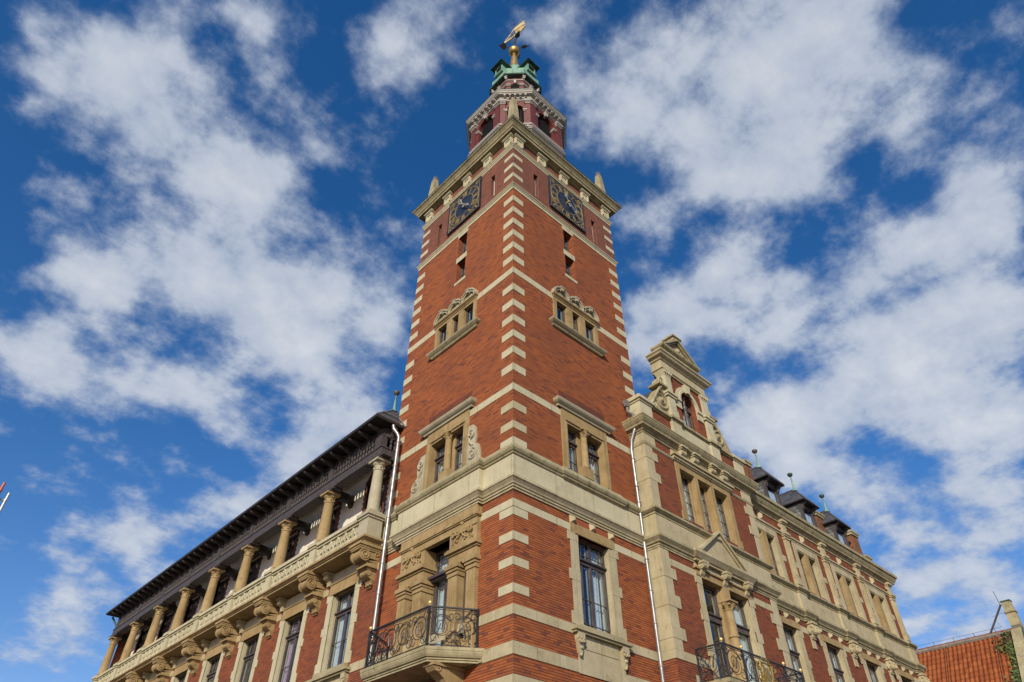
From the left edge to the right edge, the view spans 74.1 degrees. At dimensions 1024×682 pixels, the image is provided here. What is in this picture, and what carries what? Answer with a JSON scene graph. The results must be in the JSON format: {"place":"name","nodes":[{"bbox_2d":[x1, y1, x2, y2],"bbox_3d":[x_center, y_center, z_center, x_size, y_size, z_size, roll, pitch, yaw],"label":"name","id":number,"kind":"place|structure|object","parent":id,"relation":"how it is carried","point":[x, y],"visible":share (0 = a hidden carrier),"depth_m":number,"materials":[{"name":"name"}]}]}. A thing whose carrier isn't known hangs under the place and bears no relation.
{"place":"outdoors","nodes":[
{"label":"outdoors","id":0,"kind":"place"},
{"bbox_2d":[91,390,405,681],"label":"gallery wing","id":1,"kind":"structure","parent":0,"point":[282,582],"depth_m":27.16,"materials":[{"name":"beige stone"}]},
{"bbox_2d":[138,629,148,648],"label":"window","id":2,"kind":"structure","parent":1,"relation":"in","point":[140,645],"depth_m":39.56,"materials":[{"name":"black glass"}]},
{"bbox_2d":[161,613,172,636],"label":"window","id":3,"kind":"structure","parent":1,"relation":"in","point":[167,622],"depth_m":37.67,"materials":[{"name":"black glass"}]},
{"bbox_2d":[179,674,185,681],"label":"window","id":4,"kind":"structure","parent":1,"relation":"in","point":[183,677],"depth_m":30.99,"materials":[{"name":"black glass"}]},
{"bbox_2d":[186,597,198,621],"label":"window","id":5,"kind":"structure","parent":1,"relation":"in","point":[190,615],"depth_m":35.74,"materials":[{"name":"black glass"}]},
{"bbox_2d":[206,657,219,681],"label":"window","id":6,"kind":"structure","parent":1,"relation":"in","point":[211,676],"depth_m":28.80,"materials":[{"name":"grey glass"}]},
{"bbox_2d":[214,578,227,604],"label":"window","id":7,"kind":"structure","parent":1,"relation":"in","point":[219,597],"depth_m":33.82,"materials":[{"name":"black glass"}]},
{"bbox_2d":[239,637,258,681],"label":"window","id":8,"kind":"structure","parent":1,"relation":"in","point":[250,653],"depth_m":26.81,"materials":[{"name":"grey glass"}]},
{"bbox_2d":[246,557,260,585],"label":"window","id":9,"kind":"structure","parent":1,"relation":"in","point":[251,577],"depth_m":31.98,"materials":[{"name":"black glass"}]},
{"bbox_2d":[278,615,302,681],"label":"window","id":10,"kind":"structure","parent":1,"relation":"in","point":[292,638],"depth_m":24.69,"materials":[{"name":"glass"}]},
{"bbox_2d":[284,534,296,562],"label":"window","id":11,"kind":"structure","parent":1,"relation":"in","point":[292,540],"depth_m":30.12,"materials":[{"name":"black glass"}]},
{"bbox_2d":[329,507,338,534],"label":"window","id":12,"kind":"structure","parent":1,"relation":"in","point":[334,514],"depth_m":28.19,"materials":[{"name":"black glass"}]},
{"bbox_2d":[327,589,354,668],"bbox_3d":[-5.301,9.751,22.689,0.920,2.750,1.760,32,-50,-31],"label":"window","id":13,"kind":"structure","parent":1,"relation":"in","point":[342,620],"depth_m":22.81,"materials":[{"name":"grey glass"}]},
{"bbox_2d":[379,477,385,511],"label":"window","id":14,"kind":"structure","parent":1,"relation":"in","point":[384,479],"depth_m":26.29,"materials":[{"name":"black glass"}]},
{"bbox_2d":[0,0,1023,681],"label":"sky","id":15,"kind":"structure","parent":0,"point":[211,238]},
{"bbox_2d":[622,333,929,681],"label":"gabled wing","id":16,"kind":"structure","parent":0,"point":[753,575],"depth_m":26.12,"materials":[{"name":"beige stone"}]},
{"bbox_2d":[681,477,694,522],"bbox_3d":[6.272,5.895,24.893,0.900,2.120,0.190,32,-50,-31],"label":"window","id":17,"kind":"structure","parent":16,"relation":"in","point":[690,517],"depth_m":25.19,"materials":[{"name":"grey glass"}]},
{"bbox_2d":[681,396,694,430],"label":"window","id":18,"kind":"structure","parent":16,"relation":"in","point":[685,412],"depth_m":28.41,"materials":[{"name":"grey glass"}]},
{"bbox_2d":[699,487,711,531],"bbox_3d":[7.110,6.376,25.441,0.760,2.120,0.115,32,-50,-31],"label":"window","id":19,"kind":"structure","parent":16,"relation":"in","point":[704,501],"depth_m":25.70,"materials":[{"name":"grey glass"}]},
{"bbox_2d":[703,584,731,678],"bbox_3d":[6.259,9.745,22.020,1.570,3.700,0.920,32,-50,-31],"label":"window","id":20,"kind":"structure","parent":16,"relation":"in","point":[708,594],"depth_m":22.53,"materials":[{"name":"black glass"}]},
{"bbox_2d":[715,496,729,540],"bbox_3d":[7.672,7.050,26.213,1.300,2.320,0.850,32,-50,-31],"label":"window","id":21,"kind":"structure","parent":16,"relation":"in","point":[724,533],"depth_m":26.33,"materials":[{"name":"grey glass"}]},
{"bbox_2d":[730,596,759,681],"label":"window","id":22,"kind":"structure","parent":16,"relation":"in","point":[737,614],"depth_m":23.22,"materials":[{"name":"white glass"}]},
{"bbox_2d":[768,539,778,574],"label":"window","id":23,"kind":"structure","parent":16,"relation":"in","point":[773,557],"depth_m":28.34,"materials":[{"name":"grey glass"}]},
{"bbox_2d":[783,627,804,681],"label":"window","id":24,"kind":"structure","parent":16,"relation":"in","point":[793,654],"depth_m":25.60,"materials":[{"name":"grey glass"}]},
{"bbox_2d":[799,556,809,589],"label":"window","id":25,"kind":"structure","parent":16,"relation":"in","point":[799,556],"depth_m":29.63,"materials":[{"name":"brown paint"}]},
{"bbox_2d":[810,562,820,596],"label":"window","id":26,"kind":"structure","parent":16,"relation":"in","point":[810,562],"depth_m":30.13,"materials":[{"name":"grey glass"}]},
{"bbox_2d":[827,646,844,681],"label":"window","id":27,"kind":"structure","parent":16,"relation":"in","point":[838,672],"depth_m":27.51,"materials":[{"name":"grey glass"}]},
{"bbox_2d":[866,663,878,681],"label":"window","id":28,"kind":"structure","parent":16,"relation":"in","point":[870,667],"depth_m":29.57,"materials":[{"name":"grey glass"}]},
{"bbox_2d":[915,591,1023,681],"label":"tiled house","id":29,"kind":"structure","parent":0,"point":[972,659],"depth_m":36.97,"materials":[{"name":"tile"}]},
{"bbox_2d":[990,630,1021,681],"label":"ivy","id":30,"kind":"object","parent":29,"relation":"attached to","point":[1008,643],"visible":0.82,"depth_m":35.55,"materials":[{"name":"green plant"}]},
{"bbox_3d":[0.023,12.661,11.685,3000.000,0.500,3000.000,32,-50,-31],"label":"ground","id":31,"kind":"structure","parent":0,"visible":0},
{"bbox_2d":[0,482,10,512],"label":"scaffold","id":32,"kind":"object","parent":31,"relation":"on","point":[6,497],"visible":1,"depth_m":31.31,"materials":[{"name":"white metal"}]},
{"bbox_2d":[360,21,660,681],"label":"clock tower","id":33,"kind":"structure","parent":31,"relation":"on","point":[514,551],"depth_m":22.58,"materials":[{"name":"red brick"}]},
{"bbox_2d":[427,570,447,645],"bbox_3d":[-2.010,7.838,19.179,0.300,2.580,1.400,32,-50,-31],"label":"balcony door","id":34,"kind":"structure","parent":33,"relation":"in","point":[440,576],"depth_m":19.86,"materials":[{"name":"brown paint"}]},
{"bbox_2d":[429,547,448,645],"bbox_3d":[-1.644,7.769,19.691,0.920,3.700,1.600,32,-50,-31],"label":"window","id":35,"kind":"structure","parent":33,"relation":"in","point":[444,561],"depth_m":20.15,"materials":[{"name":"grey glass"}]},
{"bbox_2d":[434,443,444,482],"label":"window","id":36,"kind":"structure","parent":33,"relation":"in","point":[439,459],"depth_m":23.21,"materials":[{"name":"grey glass"}]},
{"bbox_2d":[439,326,446,344],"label":"window","id":37,"kind":"structure","parent":33,"relation":"in","point":[445,328],"depth_m":27.22,"materials":[{"name":"grey glass"}]},
{"bbox_2d":[454,318,457,332],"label":"window","id":38,"kind":"structure","parent":33,"relation":"in","point":[455,322],"depth_m":26.71,"materials":[{"name":"grey glass"}]},
{"bbox_2d":[455,432,462,470],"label":"window","id":39,"kind":"structure","parent":33,"relation":"in","point":[458,446],"depth_m":22.58,"materials":[{"name":"grey glass"}]},
{"bbox_2d":[461,264,464,277],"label":"window","id":40,"kind":"structure","parent":33,"relation":"in","point":[462,274],"depth_m":28.97,"materials":[{"name":"grey glass"}]},
{"bbox_2d":[461,571,465,638],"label":"window","id":41,"kind":"structure","parent":33,"relation":"in","point":[465,571],"depth_m":18.73,"materials":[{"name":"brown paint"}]},
{"bbox_2d":[463,239,466,253],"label":"window","id":42,"kind":"structure","parent":33,"relation":"in","point":[464,249],"depth_m":29.94,"materials":[{"name":"grey glass"}]},
{"bbox_2d":[466,306,472,323],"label":"window","id":43,"kind":"structure","parent":33,"relation":"in","point":[469,309],"depth_m":26.36,"materials":[{"name":"glass"}]},
{"bbox_2d":[557,304,564,322],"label":"window","id":44,"kind":"structure","parent":33,"relation":"in","point":[558,313],"depth_m":26.29,"materials":[{"name":"blue glass"}]},
{"bbox_2d":[564,237,568,251],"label":"window","id":45,"kind":"structure","parent":33,"relation":"in","point":[565,243],"depth_m":29.82,"materials":[{"name":"grey glass"}]},
{"bbox_2d":[565,261,570,276],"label":"window","id":46,"kind":"structure","parent":33,"relation":"in","point":[567,269],"depth_m":28.78,"materials":[{"name":"grey glass"}]},
{"bbox_2d":[568,430,577,472],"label":"window","id":47,"kind":"structure","parent":33,"relation":"in","point":[572,445],"depth_m":22.47,"materials":[{"name":"grey glass"}]},
{"bbox_2d":[573,315,577,331],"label":"window","id":48,"kind":"structure","parent":33,"relation":"in","point":[576,323],"depth_m":26.58,"materials":[{"name":"grey glass"}]},
{"bbox_2d":[585,323,593,341],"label":"window","id":49,"kind":"structure","parent":33,"relation":"in","point":[590,331],"depth_m":27.11,"materials":[{"name":"glass"}]},
{"bbox_2d":[587,441,599,483],"bbox_3d":[2.424,4.332,23.017,1.100,1.960,0.920,32,-50,-31],"label":"window","id":50,"kind":"structure","parent":33,"relation":"in","point":[593,457],"depth_m":23.05,"materials":[{"name":"grey glass"}]},
{"bbox_2d":[578,539,610,633],"bbox_3d":[2.045,7.319,19.871,1.780,2.840,0.920,32,-50,-31],"label":"window","id":51,"kind":"structure","parent":33,"relation":"in","point":[593,563],"depth_m":19.89,"materials":[{"name":"grey glass"}]}
]}

